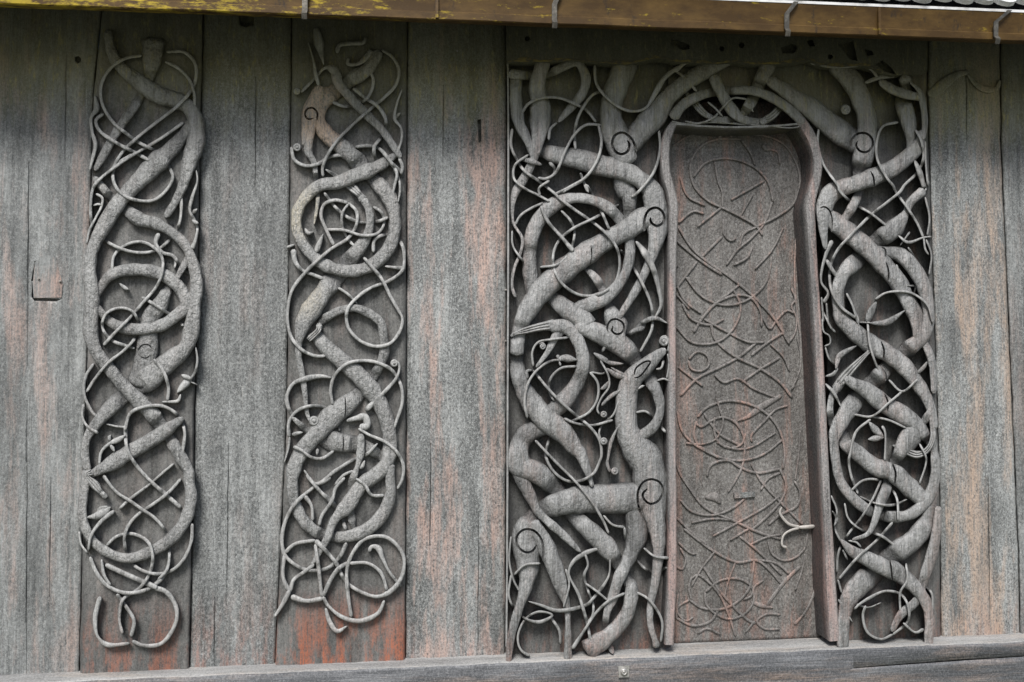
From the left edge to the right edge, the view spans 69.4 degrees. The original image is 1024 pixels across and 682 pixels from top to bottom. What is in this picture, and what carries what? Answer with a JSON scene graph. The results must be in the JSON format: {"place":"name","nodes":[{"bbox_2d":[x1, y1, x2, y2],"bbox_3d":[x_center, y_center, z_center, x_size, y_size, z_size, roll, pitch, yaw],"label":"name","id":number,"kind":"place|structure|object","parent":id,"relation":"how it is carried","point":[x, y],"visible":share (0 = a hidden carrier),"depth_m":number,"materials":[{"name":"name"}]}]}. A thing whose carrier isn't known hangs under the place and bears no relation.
{"place":"outdoors","nodes":[
{"label":"outdoors","id":0,"kind":"place"},
{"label":"ground","id":1,"kind":"structure","parent":0,"visible":0},
{"bbox_2d":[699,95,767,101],"bbox_3d":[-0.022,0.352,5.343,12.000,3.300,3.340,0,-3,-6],"label":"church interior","id":2,"kind":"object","parent":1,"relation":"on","point":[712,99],"depth_m":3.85,"materials":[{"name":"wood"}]},
{"bbox_2d":[719,0,1023,12],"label":"shingle roof","id":3,"kind":"structure","parent":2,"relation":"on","point":[1015,6],"depth_m":3.37,"materials":[{"name":"grey wood"}]},
{"bbox_2d":[0,0,1023,43],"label":"wooden eave board","id":4,"kind":"object","parent":3,"relation":"attached to","point":[794,18],"visible":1,"depth_m":3.22,"materials":[{"name":"wood"},{"name":"metal"}]},
{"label":"foundation","id":5,"kind":"structure","parent":1,"relation":"on","visible":0},
{"bbox_2d":[0,632,1023,681],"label":"sill beam","id":6,"kind":"structure","parent":5,"relation":"on","point":[982,658],"depth_m":3.44,"materials":[{"name":"grey wood"}]},
{"bbox_2d":[0,7,101,674],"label":"wall plank","id":7,"kind":"object","parent":6,"relation":"on","point":[48,62],"depth_m":3.32,"materials":[{"name":"grey wood"}]},
{"bbox_2d":[77,11,205,673],"bbox_3d":[-1.669,-0.228,3.374,0.536,3.488,0.167,0,-3,-6],"label":"carved stave","id":8,"kind":"object","parent":6,"relation":"on","point":[142,279],"visible":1,"depth_m":3.31,"materials":[{"name":"grey wood"}]},
{"bbox_2d":[189,14,291,666],"bbox_3d":[-1.256,-0.225,3.448,0.432,3.532,0.101,0,-3,-6],"label":"wall plank","id":9,"kind":"object","parent":6,"relation":"on","point":[241,347],"depth_m":3.40,"materials":[{"name":"grey wood"}]},
{"bbox_2d":[274,18,406,664],"bbox_3d":[-0.785,-0.240,3.462,0.595,3.498,0.167,0,-3,-6],"label":"carved stave","id":10,"kind":"object","parent":6,"relation":"on","point":[342,585],"visible":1,"depth_m":3.40,"materials":[{"name":"grey wood"}]},
{"bbox_2d":[405,22,506,657],"bbox_3d":[-0.266,-0.233,3.545,0.492,3.550,0.101,0,-3,-6],"label":"wall plank","id":11,"kind":"object","parent":6,"relation":"on","point":[456,297],"depth_m":3.49,"materials":[{"name":"grey wood"}]},
{"bbox_2d":[505,50,729,660],"bbox_3d":[0.554,-0.249,3.582,1.189,3.553,0.190,0,-3,-6],"label":"portal plank","id":12,"kind":"object","parent":6,"relation":"on","point":[587,339],"visible":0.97,"depth_m":3.50,"materials":[{"name":"grey wood"}]},
{"bbox_2d":[618,666,629,677],"bbox_3d":[0.515,1.518,3.386,0.061,0.065,0.046,0,-3,-6],"label":"square bolt","id":13,"kind":"object","parent":6,"relation":"attached to","point":[623,671],"visible":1,"depth_m":3.38,"materials":[{"name":"grey metal"}]},
{"bbox_2d":[656,119,838,644],"bbox_3d":[1.130,0.168,3.625,0.855,2.532,0.177,0,-3,-6],"label":"doorway","id":14,"kind":"structure","parent":6,"relation":"on","point":[803,139],"depth_m":3.57,"materials":[{"name":"grey wood"}]},
{"bbox_2d":[648,64,816,136],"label":"portal lintel","id":15,"kind":"structure","parent":14,"relation":"on","point":[725,83],"depth_m":3.62,"materials":[{"name":"grey wood"}]},
{"bbox_2d":[506,26,927,79],"bbox_3d":[1.026,-1.498,3.615,2.115,0.387,0.052,0,-3,-6],"label":"portal head board","id":16,"kind":"object","parent":15,"relation":"attached to","point":[532,46],"visible":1,"depth_m":3.58,"materials":[{"name":"grey wood"}]},
{"bbox_2d":[671,102,822,642],"bbox_3d":[1.180,0.120,3.692,0.816,2.710,0.058,0,-3,-6],"label":"door","id":17,"kind":"structure","parent":14,"relation":"attached to","point":[742,477],"depth_m":3.67,"materials":[{"name":"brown wood"}]},
{"bbox_2d":[779,507,814,547],"bbox_3d":[1.403,0.916,3.639,0.197,0.205,0.030,0,-3,-6],"label":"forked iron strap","id":18,"kind":"object","parent":17,"relation":"attached to","point":[797,527],"visible":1,"depth_m":3.62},
{"bbox_2d":[767,63,941,647],"bbox_3d":[1.714,-0.269,3.696,0.954,3.563,0.190,0,-3,-6],"label":"portal plank","id":19,"kind":"object","parent":6,"relation":"on","point":[873,209],"visible":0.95,"depth_m":3.64,"materials":[{"name":"grey wood"}]},
{"bbox_2d":[927,41,1019,636],"bbox_3d":[2.357,-0.254,3.803,0.480,3.603,0.103,0,-3,-6],"label":"wall plank","id":20,"kind":"object","parent":6,"relation":"on","point":[979,565],"depth_m":3.75,"materials":[{"name":"grey wood"}]},
{"bbox_2d":[1000,44,1023,632],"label":"wall plank","id":21,"kind":"object","parent":6,"relation":"on","point":[1012,97],"depth_m":3.79,"materials":[{"name":"grey wood"}]}
]}

